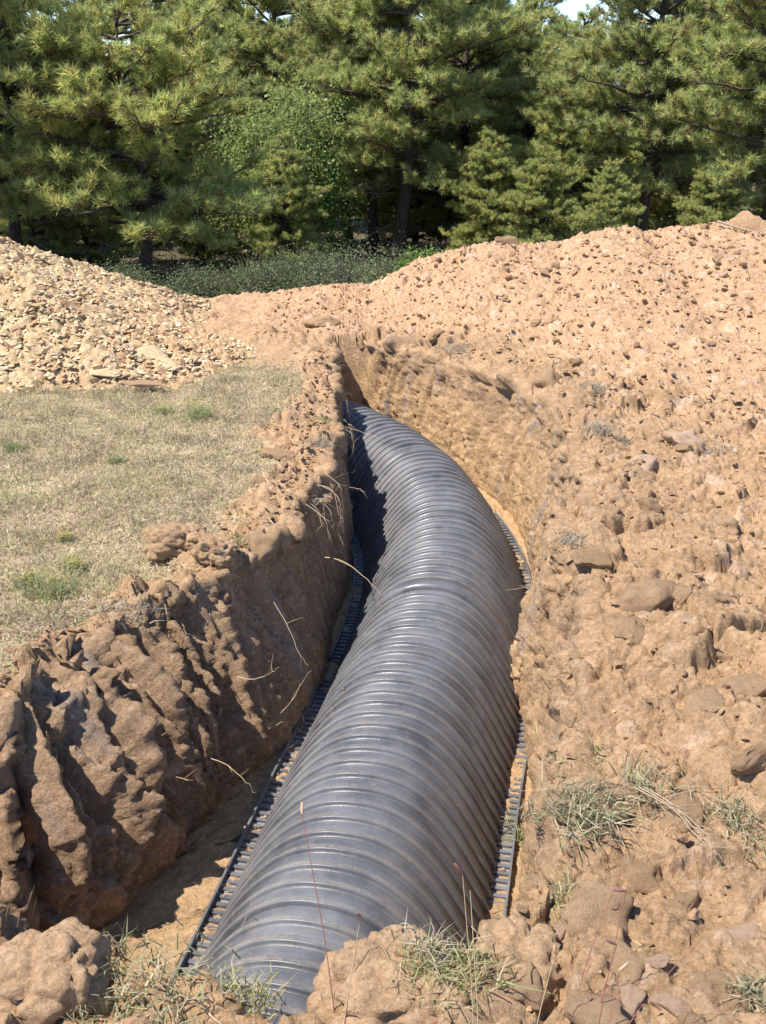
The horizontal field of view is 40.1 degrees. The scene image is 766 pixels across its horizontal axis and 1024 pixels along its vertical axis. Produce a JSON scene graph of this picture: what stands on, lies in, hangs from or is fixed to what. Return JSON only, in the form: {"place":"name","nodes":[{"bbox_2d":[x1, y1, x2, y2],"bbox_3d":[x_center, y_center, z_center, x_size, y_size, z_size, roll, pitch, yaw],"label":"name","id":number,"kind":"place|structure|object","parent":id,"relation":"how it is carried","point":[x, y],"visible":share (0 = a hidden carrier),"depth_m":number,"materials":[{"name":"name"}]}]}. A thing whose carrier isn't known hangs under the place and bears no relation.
{"place":"outdoors","nodes":[
{"label":"outdoors","id":0,"kind":"place"},
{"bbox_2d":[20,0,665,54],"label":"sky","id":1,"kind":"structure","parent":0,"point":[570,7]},
{"bbox_2d":[0,296,765,1023],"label":"ground","id":2,"kind":"structure","parent":0,"point":[106,820],"depth_m":3.46,"materials":[{"name":"soil"}]},
{"bbox_2d":[4,565,46,590],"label":"weed","id":3,"kind":"object","parent":2,"relation":"on","point":[23,582],"visible":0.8,"depth_m":3.70,"materials":[{"name":"green plant"}]},
{"bbox_2d":[9,564,78,605],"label":"weed","id":4,"kind":"object","parent":2,"relation":"on","point":[47,593],"visible":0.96,"depth_m":3.64,"materials":[{"name":"green plant"}]},
{"bbox_2d":[0,917,112,1023],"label":"soil mound","id":5,"kind":"object","parent":2,"relation":"on","point":[50,973],"visible":0.88,"depth_m":2.02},
{"bbox_2d":[55,552,92,577],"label":"weed","id":6,"kind":"object","parent":2,"relation":"on","point":[71,561],"visible":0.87,"depth_m":3.82,"materials":[{"name":"green plant"}]},
{"bbox_2d":[90,665,120,681],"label":"clod","id":7,"kind":"object","parent":2,"relation":"on","point":[104,671],"visible":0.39,"depth_m":3.23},
{"bbox_2d":[69,585,171,629],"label":"grass tuft","id":8,"kind":"object","parent":2,"relation":"on","point":[137,607],"visible":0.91,"depth_m":3.50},
{"bbox_2d":[115,621,137,645],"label":"clod","id":9,"kind":"object","parent":2,"relation":"on","point":[125,635],"visible":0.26,"depth_m":3.42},
{"bbox_2d":[0,236,261,394],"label":"rock heap","id":10,"kind":"object","parent":2,"relation":"on","point":[27,375],"visible":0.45,"depth_m":6.45,"materials":[{"name":"stone"}]},
{"bbox_2d":[0,237,256,393],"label":"rubble","id":11,"kind":"object","parent":10,"relation":"on","point":[155,375],"visible":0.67,"depth_m":6.50,"materials":[{"name":"stone"}]},
{"bbox_2d":[134,345,176,366],"bbox_3d":[-1.400,-0.945,6.334,0.384,0.061,0.182,28,46,18],"label":"stone slab","id":12,"kind":"object","parent":10,"relation":"on","point":[155,352],"depth_m":6.32,"materials":[{"name":"stone"}]},
{"bbox_2d":[57,916,215,1023],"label":"grass tuft","id":13,"kind":"object","parent":2,"relation":"on","point":[121,956],"visible":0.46,"depth_m":2.13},
{"bbox_2d":[38,915,258,1023],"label":"grass tuft","id":14,"kind":"object","parent":2,"relation":"on","point":[158,968],"visible":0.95,"depth_m":2.03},
{"bbox_2d":[0,345,331,951],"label":"grass","id":15,"kind":"structure","parent":2,"relation":"on","point":[54,413],"depth_m":4.80,"materials":[{"name":"plant"}]},
{"bbox_2d":[0,344,332,686],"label":"soil crumbs","id":16,"kind":"object","parent":2,"relation":"on","point":[4,675],"visible":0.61,"depth_m":4.36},
{"bbox_2d":[142,521,206,560],"bbox_3d":[-0.770,0.110,3.920,0.252,0.142,0.200,2,7,-19],"label":"sod lump","id":17,"kind":"object","parent":2,"relation":"on","point":[169,540],"visible":0.77,"depth_m":3.85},
{"bbox_2d":[178,395,218,423],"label":"weed","id":18,"kind":"object","parent":2,"relation":"on","point":[199,411],"visible":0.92,"depth_m":5.52,"materials":[{"name":"green plant"}]},
{"bbox_2d":[190,533,238,569],"bbox_3d":[-0.612,0.142,3.842,0.177,0.126,0.161,14,9,-12],"label":"sod lump","id":19,"kind":"object","parent":2,"relation":"on","point":[219,552],"visible":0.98,"depth_m":3.79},
{"bbox_2d":[194,946,301,1023],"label":"grass tuft","id":20,"kind":"object","parent":2,"relation":"on","point":[251,993],"visible":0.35,"depth_m":2.13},
{"bbox_2d":[244,523,281,567],"bbox_3d":[-0.462,0.126,4.019,0.152,0.134,0.188,-8,24,-19],"label":"clod","id":21,"kind":"object","parent":2,"relation":"on","point":[266,546],"visible":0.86,"depth_m":3.96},
{"bbox_2d":[259,448,297,460],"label":"clod","id":22,"kind":"object","parent":2,"relation":"on","point":[271,452],"visible":0.74,"depth_m":4.92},
{"bbox_2d":[171,400,531,1023],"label":"drainage chamber","id":23,"kind":"object","parent":2,"relation":"on","point":[393,788],"visible":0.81,"depth_m":3.38,"materials":[{"name":"black plastic"}]},
{"bbox_2d":[306,924,468,1023],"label":"soil mound","id":24,"kind":"object","parent":2,"relation":"on","point":[373,998],"visible":0.69,"depth_m":1.99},
{"bbox_2d":[376,916,485,1018],"bbox_3d":[0.089,0.870,2.015,0.234,0.062,0.240,0,23,0],"label":"grass tuft","id":25,"kind":"object","parent":24,"relation":"on","point":[418,967],"visible":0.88,"depth_m":2.01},
{"bbox_2d":[384,908,485,985],"bbox_3d":[0.099,0.861,2.032,0.212,0.074,0.209,0,23,0],"label":"grass tuft","id":26,"kind":"object","parent":24,"relation":"on","point":[426,944],"visible":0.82,"depth_m":2.05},
{"bbox_2d":[384,243,450,270],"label":"shrub","id":27,"kind":"object","parent":2,"relation":"on","point":[410,258],"visible":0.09,"depth_m":10.66,"materials":[{"name":"green plant"}]},
{"bbox_2d":[79,222,765,1020],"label":"pebbles","id":28,"kind":"object","parent":2,"relation":"on","point":[693,912],"visible":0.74,"depth_m":6.46,"materials":[{"name":"stone"}]},
{"bbox_2d":[386,925,556,1023],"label":"grass tuft","id":29,"kind":"object","parent":2,"relation":"on","point":[466,974],"visible":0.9,"depth_m":2.00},
{"bbox_2d":[198,221,765,394],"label":"soil heap","id":30,"kind":"object","parent":2,"relation":"on","point":[244,312],"visible":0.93,"depth_m":7.27,"materials":[{"name":"soil"}]},
{"bbox_2d":[303,315,339,326],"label":"clod","id":31,"kind":"object","parent":30,"relation":"on","point":[320,321],"visible":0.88,"depth_m":7.46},
{"bbox_2d":[728,211,765,231],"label":"clod","id":32,"kind":"object","parent":30,"relation":"on","point":[749,220],"visible":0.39,"depth_m":7.98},
{"bbox_2d":[498,810,524,864],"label":"grass tuft","id":33,"kind":"object","parent":2,"relation":"on","point":[519,837],"visible":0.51,"depth_m":3.42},
{"bbox_2d":[510,639,522,696],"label":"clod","id":34,"kind":"object","parent":2,"relation":"on","point":[516,674],"visible":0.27,"depth_m":4.10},
{"bbox_2d":[474,914,562,995],"bbox_3d":[0.278,0.947,2.148,0.213,0.202,0.206,0,23,0],"label":"soil mound","id":35,"kind":"object","parent":2,"relation":"on","point":[535,943],"visible":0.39,"depth_m":2.11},
{"bbox_2d":[493,959,551,1011],"bbox_3d":[0.273,0.929,2.059,0.120,0.089,0.136,0,23,0],"label":"clod","id":36,"kind":"object","parent":2,"relation":"on","point":[526,997],"visible":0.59,"depth_m":2.02,"materials":[{"name":"soil"}]},
{"bbox_2d":[506,795,545,828],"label":"grass tuft","id":37,"kind":"object","parent":2,"relation":"on","point":[530,810],"visible":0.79,"depth_m":2.86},
{"bbox_2d":[528,367,561,387],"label":"clod","id":38,"kind":"object","parent":2,"relation":"on","point":[540,376],"visible":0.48,"depth_m":5.94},
{"bbox_2d":[527,862,582,923],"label":"grass tuft","id":39,"kind":"object","parent":2,"relation":"on","point":[572,888],"visible":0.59,"depth_m":2.27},
{"bbox_2d":[516,722,623,780],"bbox_3d":[0.534,0.643,2.746,0.350,0.069,0.307,7,24,16],"label":"grass tuft","id":40,"kind":"object","parent":2,"relation":"on","point":[595,750],"visible":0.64,"depth_m":2.75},
{"bbox_2d":[547,520,619,551],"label":"grass tuft","id":41,"kind":"object","parent":2,"relation":"on","point":[571,540],"visible":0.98,"depth_m":3.79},
{"bbox_2d":[514,747,666,866],"bbox_3d":[0.452,0.694,2.470,0.443,0.114,0.413,20,30,39],"label":"grass tuft","id":42,"kind":"object","parent":2,"relation":"on","point":[591,814],"visible":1,"depth_m":2.46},
{"bbox_2d":[559,418,622,440],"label":"grass tuft","id":43,"kind":"object","parent":2,"relation":"on","point":[600,427],"visible":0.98,"depth_m":5.04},
{"bbox_2d":[570,548,612,568],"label":"clod","id":44,"kind":"object","parent":2,"relation":"on","point":[591,558],"visible":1,"depth_m":3.66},
{"bbox_2d":[545,778,641,828],"bbox_3d":[0.529,0.712,2.558,0.191,0.120,0.198,-14,27,-31],"label":"clod","id":45,"kind":"object","parent":2,"relation":"on","point":[630,791],"visible":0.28,"depth_m":2.54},
{"bbox_2d":[562,989,629,1023],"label":"clod","id":46,"kind":"object","parent":2,"relation":"on","point":[582,1007],"visible":0.95,"depth_m":1.93,"materials":[{"name":"soil"}]},
{"bbox_2d":[560,878,634,937],"bbox_3d":[0.436,0.863,2.223,0.195,0.116,0.161,-27,34,-32],"label":"clod","id":47,"kind":"object","parent":2,"relation":"on","point":[584,908],"visible":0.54,"depth_m":2.20,"materials":[{"name":"soil"}]},
{"bbox_2d":[593,935,648,985],"bbox_3d":[0.471,0.909,2.116,0.126,0.091,0.153,-15,26,-37],"label":"clod","id":48,"kind":"object","parent":2,"relation":"on","point":[626,953],"visible":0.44,"depth_m":2.08,"materials":[{"name":"soil"}]},
{"bbox_2d":[614,616,645,645],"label":"clod","id":49,"kind":"object","parent":2,"relation":"on","point":[627,627],"visible":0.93,"depth_m":3.19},
{"bbox_2d":[619,981,646,1020],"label":"clod","id":50,"kind":"object","parent":2,"relation":"on","point":[633,996],"visible":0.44,"depth_m":2.00,"materials":[{"name":"soil"}]},
{"bbox_2d":[616,854,662,894],"bbox_3d":[0.580,0.822,2.363,0.114,0.079,0.110,3,23,8],"label":"clod","id":51,"kind":"object","parent":2,"relation":"on","point":[644,878],"visible":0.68,"depth_m":2.34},
{"bbox_2d":[627,454,657,473],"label":"clod","id":52,"kind":"object","parent":2,"relation":"on","point":[649,464],"visible":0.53,"depth_m":4.68,"materials":[{"name":"soil"}]},
{"bbox_2d":[614,575,676,612],"bbox_3d":[0.864,0.287,3.442,0.176,0.159,0.281,20,25,28],"label":"clod","id":53,"kind":"object","parent":2,"relation":"on","point":[647,593],"visible":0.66,"depth_m":3.35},
{"bbox_2d":[638,497,662,513],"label":"clod","id":54,"kind":"object","parent":2,"relation":"on","point":[647,504],"visible":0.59,"depth_m":4.14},
{"bbox_2d":[644,953,671,969],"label":"clod","id":55,"kind":"object","parent":2,"relation":"on","point":[659,961],"visible":1,"depth_m":2.08,"materials":[{"name":"soil"}]},
{"bbox_2d":[590,746,734,824],"bbox_3d":[0.677,0.673,2.563,0.356,0.091,0.377,5,23,12],"label":"grass tuft","id":56,"kind":"object","parent":2,"relation":"on","point":[639,780],"visible":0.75,"depth_m":2.58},
{"bbox_2d":[649,992,693,1017],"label":"clod","id":57,"kind":"object","parent":2,"relation":"on","point":[673,1005],"visible":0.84,"depth_m":1.99,"materials":[{"name":"soil"}]},
{"bbox_2d":[659,789,704,832],"bbox_3d":[0.706,0.720,2.486,0.103,0.068,0.164,6,23,15],"label":"clod","id":58,"kind":"object","parent":2,"relation":"on","point":[684,798],"visible":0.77,"depth_m":2.46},
{"bbox_2d":[662,430,704,453],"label":"clod","id":59,"kind":"object","parent":2,"relation":"on","point":[673,438],"visible":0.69,"depth_m":4.94,"materials":[{"name":"soil"}]},
{"bbox_2d":[666,890,701,912],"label":"clod","id":60,"kind":"object","parent":2,"relation":"on","point":[690,900],"visible":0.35,"depth_m":2.26,"materials":[{"name":"soil"}]},
{"bbox_2d":[677,1010,706,1023],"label":"clod","id":61,"kind":"object","parent":2,"relation":"on","point":[689,1017],"visible":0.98,"depth_m":1.95,"materials":[{"name":"soil"}]},
{"bbox_2d":[682,686,725,719],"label":"clod","id":62,"kind":"object","parent":2,"relation":"on","point":[707,698],"visible":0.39,"depth_m":2.89,"materials":[{"name":"soil"}]},
{"bbox_2d":[687,968,733,1003],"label":"clod","id":63,"kind":"object","parent":2,"relation":"on","point":[703,981],"visible":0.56,"depth_m":2.04,"materials":[{"name":"soil"}]},
{"bbox_2d":[705,513,740,536],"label":"clod","id":64,"kind":"object","parent":2,"relation":"on","point":[730,525],"visible":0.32,"depth_m":4.02,"materials":[{"name":"soil"}]},
{"bbox_2d":[690,783,765,867],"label":"grass tuft","id":65,"kind":"object","parent":2,"relation":"on","point":[731,821],"visible":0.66,"depth_m":2.47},
{"bbox_2d":[723,992,750,1011],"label":"clod","id":66,"kind":"object","parent":2,"relation":"on","point":[735,1005],"visible":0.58,"depth_m":2.00,"materials":[{"name":"soil"}]},
{"bbox_2d":[713,953,765,1014],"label":"grass tuft","id":67,"kind":"object","parent":2,"relation":"on","point":[744,990],"visible":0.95,"depth_m":2.02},
{"bbox_2d":[713,673,765,696],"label":"clod","id":68,"kind":"object","parent":2,"relation":"on","point":[743,684],"visible":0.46,"depth_m":2.98,"materials":[{"name":"soil"}]},
{"bbox_2d":[716,922,765,939],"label":"clod","id":69,"kind":"object","parent":2,"relation":"on","point":[747,931],"visible":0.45,"depth_m":2.18,"materials":[{"name":"soil"}]},
{"bbox_2d":[730,743,765,774],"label":"clod","id":70,"kind":"object","parent":2,"relation":"on","point":[750,760],"visible":0.98,"depth_m":2.54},
{"bbox_2d":[75,87,761,292],"bbox_3d":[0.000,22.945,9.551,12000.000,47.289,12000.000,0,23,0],"label":"terrain","id":71,"kind":"structure","parent":0,"point":[162,253],"depth_m":25.78,"materials":[{"name":"plant"}]},
{"bbox_2d":[0,134,80,256],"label":"pine tree","id":72,"kind":"object","parent":71,"relation":"on","point":[45,229],"visible":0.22,"depth_m":16.00,"materials":[{"name":"green plant"}]},
{"bbox_2d":[39,172,140,264],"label":"pine tree","id":73,"kind":"object","parent":71,"relation":"on","point":[109,236],"visible":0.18,"depth_m":16.65,"materials":[{"name":"green plant"}]},
{"bbox_2d":[0,0,183,259],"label":"pine tree","id":74,"kind":"object","parent":71,"relation":"on","point":[12,17],"visible":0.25,"depth_m":13.89,"materials":[{"name":"green plant"}]},
{"bbox_2d":[0,0,264,269],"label":"pine tree","id":75,"kind":"object","parent":71,"relation":"on","point":[209,124],"visible":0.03,"depth_m":18.30,"materials":[{"name":"green plant"}]},
{"bbox_2d":[99,251,174,291],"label":"shrub","id":76,"kind":"object","parent":71,"relation":"on","point":[127,272],"visible":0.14,"depth_m":12.53,"materials":[{"name":"green plant"}]},
{"bbox_2d":[0,0,292,280],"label":"pine tree","id":77,"kind":"object","parent":71,"relation":"on","point":[169,92],"visible":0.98,"depth_m":13.13,"materials":[{"name":"green plant"}]},
{"bbox_2d":[111,135,185,260],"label":"pine tree","id":78,"kind":"object","parent":71,"relation":"on","point":[156,244],"visible":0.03,"depth_m":20.55,"materials":[{"name":"green plant"}]},
{"bbox_2d":[123,0,261,250],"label":"pine tree","id":79,"kind":"object","parent":71,"relation":"on","point":[166,5],"visible":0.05,"depth_m":21.70,"materials":[{"name":"green plant"}]},
{"bbox_2d":[153,247,240,297],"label":"shrub","id":80,"kind":"object","parent":71,"relation":"on","point":[197,283],"visible":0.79,"depth_m":12.34,"materials":[{"name":"green plant"}]},
{"bbox_2d":[152,137,242,271],"bbox_3d":[-3.316,-5.355,18.355,1.628,2.360,1.612,1,23,3],"label":"pine tree","id":81,"kind":"object","parent":71,"relation":"on","point":[199,252],"visible":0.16,"depth_m":18.27,"materials":[{"name":"green plant"}]},
{"bbox_2d":[172,0,281,248],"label":"pine tree","id":82,"kind":"object","parent":71,"relation":"on","point":[249,68],"visible":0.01,"depth_m":24.70,"materials":[{"name":"green plant"}]},
{"bbox_2d":[63,228,456,297],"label":"undergrowth","id":83,"kind":"object","parent":71,"relation":"on","point":[235,255],"visible":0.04,"depth_m":21.39,"materials":[{"name":"green plant"}]},
{"bbox_2d":[189,0,338,259],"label":"pine tree","id":84,"kind":"object","parent":71,"relation":"on","point":[257,40],"visible":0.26,"depth_m":21.02,"materials":[{"name":"green plant"}]},
{"bbox_2d":[205,242,326,294],"bbox_3d":[-1.272,-2.771,12.183,1.693,0.689,1.608,0,23,0],"label":"shrub","id":85,"kind":"object","parent":71,"relation":"on","point":[257,274],"visible":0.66,"depth_m":12.03,"materials":[{"name":"green plant"}]},
{"bbox_2d":[237,129,333,267],"bbox_3d":[-1.572,-4.984,16.994,1.612,2.360,1.628,0,23,0],"label":"pine tree","id":86,"kind":"object","parent":71,"relation":"on","point":[303,197],"visible":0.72,"depth_m":16.75,"materials":[{"name":"green plant"}]},
{"bbox_2d":[199,61,374,269],"bbox_3d":[-1.860,-5.781,17.777,3.461,3.445,3.144,0,23,0],"label":"leafy tree","id":87,"kind":"object","parent":71,"relation":"on","point":[267,130],"visible":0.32,"depth_m":17.37,"materials":[{"name":"green plant"}]},
{"bbox_2d":[251,239,366,289],"bbox_3d":[-0.934,-2.932,12.676,1.768,0.747,1.825,7,24,17],"label":"shrub","id":88,"kind":"object","parent":71,"relation":"on","point":[309,262],"visible":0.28,"depth_m":12.60,"materials":[{"name":"green plant"}]},
{"bbox_2d":[276,138,369,265],"bbox_3d":[-1.243,-5.281,18.167,2.014,2.268,1.897,-16,28,-34],"label":"leafy tree","id":89,"kind":"object","parent":71,"relation":"on","point":[329,222],"visible":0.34,"depth_m":17.98,"materials":[{"name":"green plant"}]},
{"bbox_2d":[271,227,406,288],"bbox_3d":[-0.366,-2.885,12.217,2.015,0.896,2.005,0,23,0],"label":"shrub","id":90,"kind":"object","parent":71,"relation":"on","point":[338,277],"visible":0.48,"depth_m":11.97,"materials":[{"name":"green plant"}]},
{"bbox_2d":[245,0,434,259],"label":"pine tree","id":91,"kind":"object","parent":71,"relation":"on","point":[310,35],"visible":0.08,"depth_m":20.32,"materials":[{"name":"green plant"}]},
{"bbox_2d":[272,0,465,262],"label":"pine tree","id":92,"kind":"object","parent":71,"relation":"on","point":[340,50],"visible":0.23,"depth_m":19.97,"materials":[{"name":"green plant"}]},
{"bbox_2d":[336,233,433,283],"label":"shrub","id":93,"kind":"object","parent":71,"relation":"on","point":[378,276],"visible":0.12,"depth_m":11.31,"materials":[{"name":"green plant"}]},
{"bbox_2d":[279,0,535,264],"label":"pine tree","id":94,"kind":"object","parent":71,"relation":"on","point":[449,27],"visible":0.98,"depth_m":18.79,"materials":[{"name":"green plant"}]},
{"bbox_2d":[357,78,471,254],"bbox_3d":[0.943,-7.928,23.381,3.101,4.495,3.072,-18,29,-37],"label":"pine tree","id":95,"kind":"object","parent":71,"relation":"on","point":[435,213],"visible":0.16,"depth_m":23.32,"materials":[{"name":"green plant"}]},
{"bbox_2d":[438,125,526,249],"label":"pine tree","id":96,"kind":"object","parent":71,"relation":"on","point":[474,191],"visible":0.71,"depth_m":18.41,"materials":[{"name":"green plant"}]},
{"bbox_2d":[402,0,570,247],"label":"pine tree","id":97,"kind":"object","parent":71,"relation":"on","point":[480,57],"visible":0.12,"depth_m":21.28,"materials":[{"name":"green plant"}]},
{"bbox_2d":[445,0,579,225],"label":"pine tree","id":98,"kind":"object","parent":71,"relation":"on","point":[508,55],"depth_m":22.58,"materials":[{"name":"green plant"}]},
{"bbox_2d":[449,48,584,240],"bbox_3d":[2.839,-6.995,20.860,2.869,4.158,2.841,7,24,16],"label":"pine tree","id":99,"kind":"object","parent":71,"relation":"on","point":[508,125],"visible":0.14,"depth_m":20.25,"materials":[{"name":"green plant"}]},
{"bbox_2d":[455,4,593,241],"bbox_3d":[3.137,-8.470,23.593,3.760,5.451,3.724,4,23,9],"label":"pine tree","id":100,"kind":"object","parent":71,"relation":"on","point":[542,43],"visible":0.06,"depth_m":22.65,"materials":[{"name":"green plant"}]},
{"bbox_2d":[498,140,584,243],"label":"pine tree","id":101,"kind":"object","parent":71,"relation":"on","point":[544,175],"visible":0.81,"depth_m":17.62,"materials":[{"name":"green plant"}]},
{"bbox_2d":[516,0,591,63],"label":"pine tree","id":102,"kind":"object","parent":71,"relation":"on","point":[555,18],"visible":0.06,"depth_m":29.33,"materials":[{"name":"green plant"}]},
{"bbox_2d":[503,43,639,239],"bbox_3d":[3.489,-6.576,19.569,2.791,4.046,2.764,14,26,30],"label":"pine tree","id":103,"kind":"object","parent":71,"relation":"on","point":[545,121],"visible":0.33,"depth_m":18.85,"materials":[{"name":"green plant"}]},
{"bbox_2d":[549,1,641,227],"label":"pine tree","id":104,"kind":"object","parent":71,"relation":"on","point":[563,42],"visible":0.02,"depth_m":25.11,"materials":[{"name":"green plant"}]},
{"bbox_2d":[566,156,646,233],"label":"pine tree","id":105,"kind":"object","parent":71,"relation":"on","point":[610,201],"visible":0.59,"depth_m":16.20,"materials":[{"name":"green plant"}]},
{"bbox_2d":[521,0,761,231],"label":"pine tree","id":106,"kind":"object","parent":71,"relation":"on","point":[628,43],"visible":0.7,"depth_m":18.26,"materials":[{"name":"green plant"}]},
{"bbox_2d":[612,54,764,229],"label":"pine tree","id":107,"kind":"object","parent":71,"relation":"on","point":[662,208],"visible":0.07,"depth_m":23.26,"materials":[{"name":"green plant"}]},
{"bbox_2d":[642,10,765,214],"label":"pine tree","id":108,"kind":"object","parent":71,"relation":"on","point":[746,181],"visible":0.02,"depth_m":20.43,"materials":[{"name":"green plant"}]},
{"bbox_2d":[652,0,765,219],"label":"pine tree","id":109,"kind":"object","parent":71,"relation":"on","point":[741,46],"visible":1,"depth_m":15.87,"materials":[{"name":"green plant"}]},
{"bbox_2d":[671,151,755,225],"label":"pine tree","id":110,"kind":"object","parent":71,"relation":"on","point":[732,203],"visible":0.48,"depth_m":16.32,"materials":[{"name":"green plant"}]},
{"bbox_2d":[746,180,765,217],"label":"pine tree","id":111,"kind":"object","parent":71,"relation":"on","point":[760,202],"visible":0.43,"depth_m":27.67,"materials":[{"name":"green plant"}]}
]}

